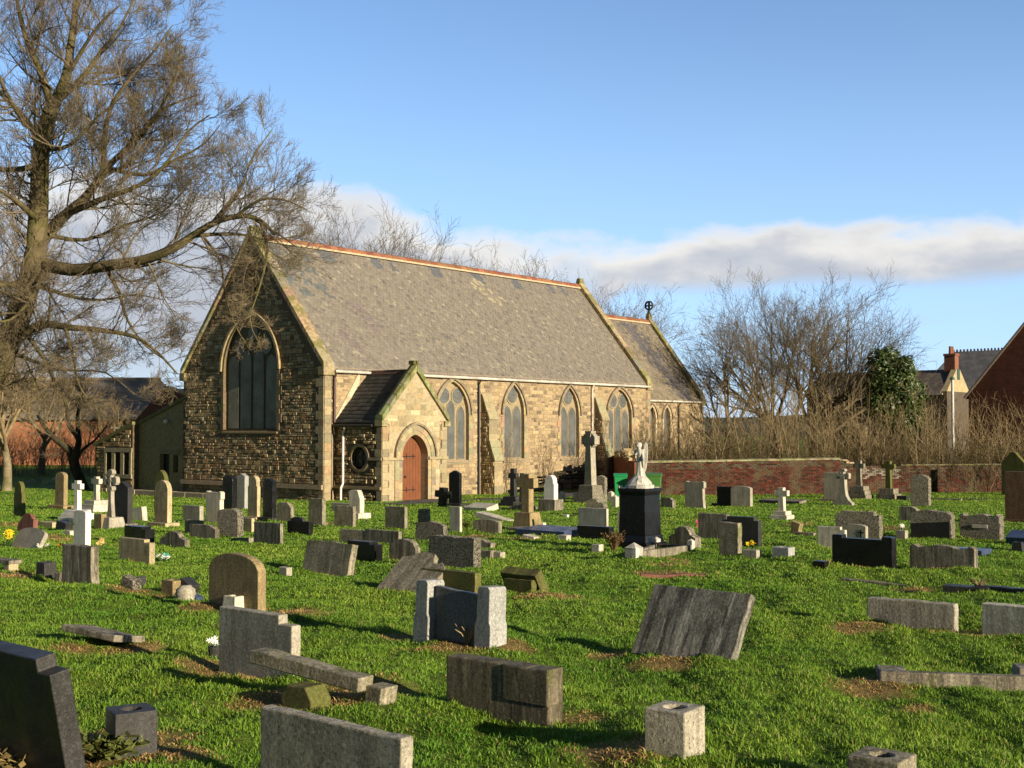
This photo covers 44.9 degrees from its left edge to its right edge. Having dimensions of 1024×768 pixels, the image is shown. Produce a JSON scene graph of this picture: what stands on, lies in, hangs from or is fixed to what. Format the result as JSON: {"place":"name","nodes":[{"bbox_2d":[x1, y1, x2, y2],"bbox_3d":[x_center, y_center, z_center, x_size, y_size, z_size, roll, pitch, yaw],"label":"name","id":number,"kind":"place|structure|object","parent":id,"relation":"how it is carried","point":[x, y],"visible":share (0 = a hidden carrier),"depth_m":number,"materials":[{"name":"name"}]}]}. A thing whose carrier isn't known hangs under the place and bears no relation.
{"place":"outdoors","nodes":[
{"label":"outdoors","id":0,"kind":"place"},
{"bbox_2d":[0,437,1023,767],"bbox_3d":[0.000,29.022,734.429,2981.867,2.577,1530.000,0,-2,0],"label":"ground","id":1,"kind":"structure","parent":0,"point":[680,665],"depth_m":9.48,"materials":[{"name":"green plant"}]},
{"bbox_2d":[11,528,47,548],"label":"headstone","id":2,"kind":"object","parent":1,"relation":"on","point":[28,537],"visible":0.56,"depth_m":21.89,"materials":[{"name":"grey stone"}]},
{"bbox_2d":[0,640,85,767],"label":"headstone","id":3,"kind":"object","parent":1,"relation":"on","point":[39,725],"visible":1,"depth_m":5.45,"materials":[{"name":"stone"}]},
{"bbox_2d":[0,337,92,490],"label":"bare tree","id":4,"kind":"object","parent":1,"relation":"on","point":[6,484],"visible":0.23,"depth_m":60.81,"materials":[{"name":"brown plant"}]},
{"bbox_2d":[0,423,112,475],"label":"undergrowth","id":5,"kind":"object","parent":1,"relation":"on","point":[39,445],"visible":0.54,"depth_m":84.90,"materials":[{"name":"brown plant"}]},
{"bbox_2d":[5,354,113,474],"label":"bare tree","id":6,"kind":"object","parent":1,"relation":"on","point":[41,467],"visible":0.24,"depth_m":83.75,"materials":[{"name":"brown plant"}]},
{"bbox_2d":[47,472,73,509],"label":"gravestone","id":7,"kind":"object","parent":1,"relation":"on","point":[61,490],"visible":0.67,"depth_m":42.16,"materials":[{"name":"beige stone"}]},
{"bbox_2d":[19,371,114,489],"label":"bare tree","id":8,"kind":"object","parent":1,"relation":"on","point":[75,452],"visible":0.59,"depth_m":62.80,"materials":[{"name":"brown plant"}]},
{"bbox_2d":[58,480,93,521],"bbox_3d":[-11.870,3.277,33.891,0.830,1.277,0.722,-2,-3,37],"label":"cross monument","id":9,"kind":"object","parent":1,"relation":"on","point":[77,487],"visible":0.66,"depth_m":33.82,"materials":[{"name":"white stone"}]},
{"bbox_2d":[61,543,99,583],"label":"headstone","id":10,"kind":"object","parent":1,"relation":"on","point":[80,563],"visible":0.66,"depth_m":14.89,"materials":[{"name":"grey stone"}]},
{"bbox_2d":[0,377,164,464],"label":"brick hall","id":11,"kind":"structure","parent":1,"relation":"on","point":[134,384],"depth_m":109.17,"materials":[{"name":"brick"}]},
{"bbox_2d":[74,510,90,545],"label":"headstone","id":12,"kind":"object","parent":1,"relation":"on","point":[82,526],"visible":0.73,"depth_m":21.18,"materials":[{"name":"white stone"}]},
{"bbox_2d":[81,476,107,511],"bbox_3d":[-13.326,3.629,39.786,0.906,1.320,0.788,-2,-3,41],"label":"cross monument","id":13,"kind":"object","parent":1,"relation":"on","point":[96,504],"visible":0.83,"depth_m":39.63,"materials":[{"name":"stone"}]},
{"bbox_2d":[61,624,144,642],"bbox_3d":[-3.169,1.931,9.605,0.625,0.054,0.300,2,-10,33],"label":"stone block","id":14,"kind":"object","parent":1,"relation":"on","point":[101,633],"depth_m":9.51,"materials":[{"name":"grey stone"}]},
{"bbox_2d":[76,397,146,440],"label":"bare tree","id":15,"kind":"object","parent":1,"relation":"on","point":[118,423],"visible":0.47,"depth_m":87.97,"materials":[{"name":"brown plant"}]},
{"bbox_2d":[102,469,124,528],"bbox_3d":[-9.542,2.829,29.528,0.610,1.596,0.530,-2,-3,39],"label":"cross monument","id":16,"kind":"object","parent":1,"relation":"on","point":[111,519],"visible":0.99,"depth_m":29.46,"materials":[{"name":"grey stone"}]},
{"bbox_2d":[79,728,157,761],"bbox_3d":[-1.931,1.710,5.871,0.440,0.148,0.418,0,-2,0],"label":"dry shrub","id":17,"kind":"object","parent":1,"relation":"on","point":[117,747],"visible":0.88,"depth_m":5.83,"materials":[{"name":"green plant"}]},
{"bbox_2d":[114,482,137,524],"bbox_3d":[-9.359,3.027,29.867,0.728,1.331,0.334,-2,-3,39],"label":"gravestone","id":18,"kind":"object","parent":1,"relation":"on","point":[123,498],"visible":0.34,"depth_m":29.74,"materials":[{"name":"stone"}]},
{"bbox_2d":[105,702,157,758],"bbox_3d":[-1.848,1.715,6.017,0.200,0.280,0.200,1,-2,-31],"label":"stone block","id":19,"kind":"object","parent":1,"relation":"on","point":[139,719],"depth_m":5.95,"materials":[{"name":"stone"}]},
{"bbox_2d":[119,537,154,564],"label":"headstone","id":20,"kind":"object","parent":1,"relation":"on","point":[139,550],"visible":0.69,"depth_m":18.77,"materials":[{"name":"beige stone"}]},
{"bbox_2d":[134,386,183,421],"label":"roof","id":21,"kind":"structure","parent":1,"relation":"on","point":[150,408],"depth_m":70.13,"materials":[{"name":"stone"}]},
{"bbox_2d":[147,480,179,526],"bbox_3d":[-8.531,3.036,30.328,0.791,1.372,0.412,-2,-3,40],"label":"gravestone","id":22,"kind":"object","parent":1,"relation":"on","point":[163,504],"visible":0.73,"depth_m":30.22,"materials":[{"name":"beige stone"}]},
{"bbox_2d":[0,0,345,437],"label":"bare tree","id":23,"kind":"object","parent":1,"relation":"on","point":[37,270],"visible":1,"depth_m":31.05,"materials":[{"name":"brown plant"}]},
{"bbox_2d":[205,491,224,522],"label":"headstone","id":24,"kind":"object","parent":1,"relation":"on","point":[214,502],"visible":0.64,"depth_m":31.65,"materials":[{"name":"stone"}]},
{"bbox_2d":[222,475,236,508],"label":"headstone","id":25,"kind":"object","parent":1,"relation":"on","point":[229,489],"visible":0.73,"depth_m":41.36,"materials":[{"name":"black stone"}]},
{"bbox_2d":[217,508,243,537],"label":"headstone","id":26,"kind":"object","parent":1,"relation":"on","point":[230,522],"visible":0.66,"depth_m":26.02,"materials":[{"name":"stone"}]},
{"bbox_2d":[209,553,265,610],"bbox_3d":[-2.696,2.051,12.150,0.788,0.785,0.098,-2,-3,40],"label":"headstone","id":27,"kind":"object","parent":1,"relation":"on","point":[240,574],"visible":0.65,"depth_m":12.06,"materials":[{"name":"brown stone"}]},
{"bbox_2d":[243,475,260,519],"bbox_3d":[-6.938,3.182,33.395,0.530,1.432,0.323,-2,-3,40],"label":"gravestone","id":28,"kind":"object","parent":1,"relation":"on","point":[254,498],"visible":0.8,"depth_m":33.31,"materials":[{"name":"beige stone"}]},
{"bbox_2d":[219,605,300,678],"bbox_3d":[-1.700,1.873,8.320,0.777,0.698,0.077,-2,-3,40],"label":"headstone","id":29,"kind":"object","parent":1,"relation":"on","point":[243,632],"visible":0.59,"depth_m":8.32,"materials":[{"name":"grey stone"}]},
{"bbox_2d":[257,478,276,520],"bbox_3d":[-6.477,3.205,33.134,0.717,1.356,0.431,-2,-3,40],"label":"gravestone","id":30,"kind":"object","parent":1,"relation":"on","point":[269,497],"visible":0.54,"depth_m":33.04,"materials":[{"name":"black stone"}]},
{"bbox_2d":[254,521,282,544],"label":"headstone","id":31,"kind":"object","parent":1,"relation":"on","point":[269,532],"visible":0.58,"depth_m":23.32,"materials":[{"name":"grey stone"}]},
{"bbox_2d":[192,189,418,302],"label":"bare tree","id":32,"kind":"object","parent":1,"relation":"on","point":[383,241],"visible":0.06,"depth_m":90.69,"materials":[{"name":"brown plant"}]},
{"bbox_2d":[282,681,330,711],"bbox_3d":[-1.208,1.871,7.271,0.260,0.223,0.160,-2,-3,39],"label":"stone block","id":33,"kind":"object","parent":1,"relation":"on","point":[308,695],"depth_m":7.21,"materials":[{"name":"stone"}]},
{"bbox_2d":[308,498,327,525],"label":"gravestone","id":34,"kind":"object","parent":1,"relation":"on","point":[317,512],"visible":0.63,"depth_m":29.90,"materials":[{"name":"stone"}]},
{"bbox_2d":[302,540,357,576],"bbox_3d":[-2.590,2.566,17.491,0.986,0.700,0.111,-2,-15,41],"label":"headstone","id":35,"kind":"object","parent":1,"relation":"on","point":[331,558],"visible":0.64,"depth_m":17.42,"materials":[{"name":"stone"}]},
{"bbox_2d":[260,704,412,767],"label":"headstone","id":36,"kind":"object","parent":1,"relation":"on","point":[292,738],"visible":1,"depth_m":5.21,"materials":[{"name":"stone"}]},
{"bbox_2d":[334,505,355,526],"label":"headstone","id":37,"kind":"object","parent":1,"relation":"on","point":[344,515],"visible":0.69,"depth_m":28.64,"materials":[{"name":"stone"}]},
{"bbox_2d":[347,540,382,561],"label":"headstone","id":38,"kind":"object","parent":1,"relation":"on","point":[371,551],"visible":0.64,"depth_m":19.57,"materials":[{"name":"black stone"}]},
{"bbox_2d":[365,682,397,704],"bbox_3d":[-0.762,1.838,7.213,0.132,0.183,0.140,6,2,39],"label":"stone block","id":39,"kind":"object","parent":1,"relation":"on","point":[380,693],"depth_m":7.17,"materials":[{"name":"grey stone"}]},
{"bbox_2d":[249,647,372,691],"bbox_3d":[-1.222,1.713,7.474,0.943,0.090,0.130,3,0,37],"label":"stone block","id":40,"kind":"object","parent":39,"relation":"on","point":[314,670],"depth_m":7.40,"materials":[{"name":"grey stone"}]},
{"bbox_2d":[365,529,401,543],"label":"headstone","id":41,"kind":"object","parent":1,"relation":"on","point":[385,536],"visible":0.48,"depth_m":23.35,"materials":[{"name":"grey stone"}]},
{"bbox_2d":[284,197,493,268],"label":"bare tree","id":42,"kind":"object","parent":1,"relation":"on","point":[379,241],"visible":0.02,"depth_m":93.46,"materials":[{"name":"brown plant"}]},
{"bbox_2d":[385,506,407,528],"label":"headstone","id":43,"kind":"object","parent":1,"relation":"on","point":[396,516],"visible":0.68,"depth_m":27.95,"materials":[{"name":"stone"}]},
{"bbox_2d":[93,225,705,501],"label":"church","id":44,"kind":"structure","parent":1,"relation":"on","point":[375,376],"depth_m":56.31,"materials":[{"name":"stone"}]},
{"bbox_2d":[219,310,281,433],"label":"window","id":45,"kind":"structure","parent":44,"relation":"in","point":[254,389],"depth_m":53.08,"materials":[{"name":"glass"}]},
{"bbox_2d":[402,437,420,499],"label":"door","id":46,"kind":"structure","parent":44,"relation":"in","point":[411,474],"depth_m":50.53,"materials":[{"name":"red wood"}]},
{"bbox_2d":[437,378,472,463],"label":"window","id":47,"kind":"structure","parent":44,"relation":"in","point":[449,395],"depth_m":56.41,"materials":[{"name":"glass"}]},
{"bbox_2d":[500,381,527,461],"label":"window","id":48,"kind":"structure","parent":44,"relation":"in","point":[510,407],"depth_m":59.60,"materials":[{"name":"glass"}]},
{"bbox_2d":[557,384,582,460],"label":"window","id":49,"kind":"structure","parent":44,"relation":"in","point":[566,409],"depth_m":63.07,"materials":[{"name":"glass"}]},
{"bbox_2d":[606,386,634,453],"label":"window","id":50,"kind":"structure","parent":44,"relation":"in","point":[617,408],"depth_m":66.67,"materials":[{"name":"glass"}]},
{"bbox_2d":[389,538,419,559],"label":"headstone","id":51,"kind":"object","parent":1,"relation":"on","point":[399,548],"visible":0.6,"depth_m":19.59,"materials":[{"name":"grey stone"}]},
{"bbox_2d":[377,551,445,592],"bbox_3d":[-1.155,2.297,14.622,0.819,0.086,0.846,-2,35,39],"label":"headstone","id":52,"kind":"object","parent":1,"relation":"on","point":[407,572],"visible":0.59,"depth_m":14.68,"materials":[{"name":"stone"}]},
{"bbox_2d":[343,210,506,272],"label":"bare tree","id":53,"kind":"object","parent":1,"relation":"on","point":[407,252],"visible":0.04,"depth_m":87.43,"materials":[{"name":"brown plant"}]},
{"bbox_2d":[415,521,447,539],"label":"headstone","id":54,"kind":"object","parent":1,"relation":"on","point":[425,530],"visible":0.46,"depth_m":23.69,"materials":[{"name":"stone"}]},
{"bbox_2d":[424,568,480,592],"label":"headstone","id":55,"kind":"object","parent":1,"relation":"on","point":[470,581],"visible":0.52,"depth_m":14.23,"materials":[{"name":"stone"}]},
{"bbox_2d":[428,535,481,567],"bbox_3d":[-0.842,2.582,18.197,0.945,0.706,0.160,-2,-3,41],"label":"headstone","id":56,"kind":"object","parent":1,"relation":"on","point":[454,551],"visible":0.52,"depth_m":18.07,"materials":[{"name":"stone"}]},
{"bbox_2d":[447,470,469,506],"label":"gravestone","id":57,"kind":"object","parent":1,"relation":"on","point":[455,482],"visible":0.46,"depth_m":44.02,"materials":[{"name":"black stone"}]},
{"bbox_2d":[413,579,506,647],"bbox_3d":[-0.426,1.942,10.018,0.855,0.665,0.200,-2,-6,41],"label":"memorial","id":58,"kind":"object","parent":1,"relation":"on","point":[441,610],"visible":0.72,"depth_m":9.99,"materials":[{"name":"grey stone"}]},
{"bbox_2d":[447,653,538,723],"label":"stone block","id":59,"kind":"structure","parent":1,"relation":"on","point":[475,681],"depth_m":7.14,"materials":[{"name":"grey stone"}]},
{"bbox_2d":[500,566,548,590],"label":"headstone","id":60,"kind":"object","parent":1,"relation":"on","point":[537,575],"visible":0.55,"depth_m":14.73,"materials":[{"name":"stone"}]},
{"bbox_2d":[513,474,541,526],"bbox_3d":[0.353,2.787,28.237,0.590,1.472,0.513,-2,-3,39],"label":"cross monument","id":61,"kind":"object","parent":1,"relation":"on","point":[527,516],"visible":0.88,"depth_m":28.14,"materials":[{"name":"beige stone"}]},
{"bbox_2d":[511,703,562,725],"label":"stone block","id":62,"kind":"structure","parent":1,"relation":"on","point":[538,715],"depth_m":6.89,"materials":[{"name":"grey stone"}]},
{"bbox_2d":[503,661,562,706],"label":"stone block","id":63,"kind":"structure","parent":62,"relation":"on","point":[540,685],"depth_m":6.91,"materials":[{"name":"grey stone"}]},
{"bbox_2d":[516,525,576,534],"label":"stone block","id":64,"kind":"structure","parent":1,"relation":"on","point":[550,529],"depth_m":25.27,"materials":[{"name":"stone"}]},
{"bbox_2d":[539,475,562,511],"bbox_3d":[1.261,3.642,40.097,0.632,1.395,0.497,-2,-3,37],"label":"gravestone","id":65,"kind":"object","parent":1,"relation":"on","point":[550,501],"visible":0.77,"depth_m":39.97,"materials":[{"name":"white stone"}]},
{"bbox_2d":[576,431,604,502],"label":"cross monument","id":66,"kind":"object","parent":1,"relation":"on","point":[590,488],"visible":0.95,"depth_m":47.74,"materials":[{"name":"stone"}]},
{"bbox_2d":[572,525,613,539],"bbox_3d":[1.659,3.077,24.644,0.866,0.507,0.420,-2,-3,39],"label":"gravestone","id":67,"kind":"object","parent":1,"relation":"on","point":[588,531],"visible":0.38,"depth_m":24.56,"materials":[{"name":"black stone"}]},
{"bbox_2d":[578,507,608,525],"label":"headstone","id":68,"kind":"object","parent":1,"relation":"on","point":[594,516],"visible":0.57,"depth_m":26.80,"materials":[{"name":"stone"}]},
{"bbox_2d":[539,262,713,360],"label":"bare tree","id":69,"kind":"object","parent":1,"relation":"on","point":[655,319],"visible":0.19,"depth_m":103.52,"materials":[{"name":"brown plant"}]},
{"bbox_2d":[617,442,666,548],"bbox_3d":[2.201,1.923,21.356,0.687,1.844,0.640,-2,-3,39],"label":"angel monument","id":70,"kind":"object","parent":1,"relation":"on","point":[639,518],"visible":1,"depth_m":21.18,"materials":[{"name":"black stone"}]},
{"bbox_2d":[625,537,694,557],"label":"kerb set","id":71,"kind":"structure","parent":1,"relation":"on","point":[633,550],"depth_m":19.69,"materials":[{"name":"white stone"}]},
{"bbox_2d":[645,700,704,760],"bbox_3d":[0.792,1.716,6.028,0.220,0.295,0.220,-1,-3,35],"label":"stone block","id":72,"kind":"object","parent":1,"relation":"on","point":[673,729],"depth_m":5.95,"materials":[{"name":"stone"}]},
{"bbox_2d":[669,526,700,547],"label":"headstone","id":73,"kind":"object","parent":1,"relation":"on","point":[682,534],"visible":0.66,"depth_m":21.54,"materials":[{"name":"grey stone"}]},
{"bbox_2d":[631,584,755,659],"bbox_3d":[1.383,1.854,9.501,0.884,0.600,0.085,-2,-36,41],"label":"headstone","id":74,"kind":"object","parent":1,"relation":"on","point":[682,621],"visible":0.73,"depth_m":9.46,"materials":[{"name":"grey stone"}]},
{"bbox_2d":[684,481,705,508],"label":"headstone","id":75,"kind":"object","parent":1,"relation":"on","point":[694,494],"visible":0.79,"depth_m":42.98,"materials":[{"name":"grey stone"}]},
{"bbox_2d":[698,513,728,538],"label":"headstone","id":76,"kind":"object","parent":1,"relation":"on","point":[708,524],"visible":0.53,"depth_m":25.23,"materials":[{"name":"grey stone"}]},
{"bbox_2d":[649,296,802,457],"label":"bare tree","id":77,"kind":"object","parent":1,"relation":"on","point":[726,406],"visible":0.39,"depth_m":74.52,"materials":[{"name":"brown plant"}]},
{"bbox_2d":[719,522,741,554],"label":"headstone","id":78,"kind":"object","parent":1,"relation":"on","point":[730,538],"visible":0.67,"depth_m":19.90,"materials":[{"name":"stone"}]},
{"bbox_2d":[722,516,761,546],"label":"headstone","id":79,"kind":"object","parent":1,"relation":"on","point":[752,528],"visible":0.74,"depth_m":22.31,"materials":[{"name":"stone"}]},
{"bbox_2d":[731,486,752,506],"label":"headstone","id":80,"kind":"object","parent":1,"relation":"on","point":[741,495],"visible":0.63,"depth_m":44.35,"materials":[{"name":"grey stone"}]},
{"bbox_2d":[673,258,886,452],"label":"bare tree","id":81,"kind":"object","parent":1,"relation":"on","point":[749,352],"visible":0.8,"depth_m":73.16,"materials":[{"name":"brown plant"}]},
{"bbox_2d":[709,263,923,459],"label":"bare tree","id":82,"kind":"object","parent":1,"relation":"on","point":[833,382],"visible":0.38,"depth_m":77.88,"materials":[{"name":"brown plant"}]},
{"bbox_2d":[636,457,1001,494],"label":"brick wall","id":83,"kind":"structure","parent":1,"relation":"on","point":[791,475],"depth_m":57.22,"materials":[{"name":"brick"}]},
{"bbox_2d":[619,370,1023,492],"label":"undergrowth","id":84,"kind":"object","parent":1,"relation":"on","point":[830,438],"visible":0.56,"depth_m":62.47,"materials":[{"name":"brown plant"}]},
{"bbox_2d":[758,262,919,455],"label":"bare tree","id":85,"kind":"object","parent":1,"relation":"on","point":[854,373],"visible":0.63,"depth_m":73.71,"materials":[{"name":"brown plant"}]},
{"bbox_2d":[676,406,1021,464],"bbox_3d":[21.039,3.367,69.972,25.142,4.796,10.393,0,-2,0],"label":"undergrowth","id":86,"kind":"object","parent":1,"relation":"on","point":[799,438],"visible":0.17,"depth_m":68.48,"materials":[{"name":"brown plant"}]},
{"bbox_2d":[835,510,882,538],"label":"headstone","id":87,"kind":"object","parent":1,"relation":"on","point":[872,520],"visible":0.59,"depth_m":24.88,"materials":[{"name":"stone"}]},
{"bbox_2d":[848,460,873,498],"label":"cross monument","id":88,"kind":"object","parent":1,"relation":"on","point":[858,490],"visible":0.88,"depth_m":52.04,"materials":[{"name":"grey stone"}]},
{"bbox_2d":[832,534,896,569],"bbox_3d":[4.982,2.486,17.555,0.886,0.680,0.160,-2,-3,39],"label":"headstone","id":89,"kind":"object","parent":1,"relation":"on","point":[869,552],"visible":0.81,"depth_m":17.47,"materials":[{"name":"black stone"}]},
{"bbox_2d":[847,746,916,767],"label":"stone block","id":90,"kind":"object","parent":1,"relation":"on","point":[869,757],"depth_m":5.40,"materials":[{"name":"grey stone"}]},
{"bbox_2d":[807,346,968,463],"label":"rendered house","id":91,"kind":"structure","parent":1,"relation":"on","point":[946,374],"depth_m":92.10,"materials":[{"name":"beige paint"}]},
{"bbox_2d":[876,461,901,498],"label":"cross monument","id":92,"kind":"object","parent":1,"relation":"on","point":[888,491],"visible":0.87,"depth_m":51.80,"materials":[{"name":"green stone"}]},
{"bbox_2d":[857,341,941,456],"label":"ivy tree","id":93,"kind":"object","parent":1,"relation":"on","point":[888,381],"visible":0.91,"depth_m":70.33,"materials":[{"name":"green plant"}]},
{"bbox_2d":[867,596,958,630],"bbox_3d":[3.748,2.277,11.614,0.835,0.509,0.111,-2,-3,37],"label":"headstone","id":94,"kind":"object","parent":1,"relation":"on","point":[914,613],"visible":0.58,"depth_m":11.55,"materials":[{"name":"stone"}]},
{"bbox_2d":[910,474,930,505],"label":"headstone","id":95,"kind":"object","parent":1,"relation":"on","point":[920,485],"visible":0.8,"depth_m":43.93,"materials":[{"name":"stone"}]},
{"bbox_2d":[910,509,954,538],"bbox_3d":[8.596,2.981,25.352,0.852,0.815,0.231,-2,-3,39],"label":"gravestone","id":96,"kind":"object","parent":1,"relation":"on","point":[932,523],"visible":0.69,"depth_m":25.25,"materials":[{"name":"stone"}]},
{"bbox_2d":[910,543,977,568],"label":"headstone","id":97,"kind":"object","parent":1,"relation":"on","point":[935,556],"visible":0.52,"depth_m":17.24,"materials":[{"name":"grey stone"}]},
{"bbox_2d":[875,663,1023,691],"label":"kerbed grave","id":98,"kind":"object","parent":1,"relation":"on","point":[1014,680],"visible":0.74,"depth_m":8.33,"materials":[{"name":"grey stone"}]},
{"bbox_2d":[937,347,1001,389],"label":"slate house","id":99,"kind":"structure","parent":1,"relation":"on","point":[973,365],"depth_m":107.97,"materials":[{"name":"tile"}]},
{"bbox_2d":[959,513,1004,540],"bbox_3d":[9.517,2.996,25.129,0.830,0.749,0.281,-2,-3,39],"label":"gravestone","id":100,"kind":"object","parent":1,"relation":"on","point":[982,526],"visible":0.72,"depth_m":25.00,"materials":[{"name":"stone"}]},
{"bbox_2d":[963,322,1023,463],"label":"brick house","id":101,"kind":"structure","parent":1,"relation":"on","point":[1002,372],"depth_m":71.64,"materials":[{"name":"brick"}]},
{"bbox_2d":[982,602,1023,634],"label":"headstone","id":102,"kind":"object","parent":1,"relation":"on","point":[1000,618],"visible":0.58,"depth_m":10.85,"materials":[{"name":"stone"}]},
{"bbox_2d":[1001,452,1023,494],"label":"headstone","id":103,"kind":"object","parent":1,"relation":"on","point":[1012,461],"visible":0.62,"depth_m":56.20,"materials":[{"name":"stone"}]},
{"bbox_2d":[1004,471,1023,522],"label":"gravestone","id":104,"kind":"object","parent":1,"relation":"on","point":[1014,496],"visible":0.72,"depth_m":31.74,"materials":[{"name":"brown stone"}]},
{"bbox_2d":[0,0,1023,416],"label":"sky","id":105,"kind":"structure","parent":0,"point":[654,144],"materials":[{"name":"blue"}]},
{"bbox_2d":[704,415,806,436],"bbox_3d":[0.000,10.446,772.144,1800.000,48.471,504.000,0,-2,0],"label":"hills","id":106,"kind":"structure","parent":0,"point":[745,423],"depth_m":710.00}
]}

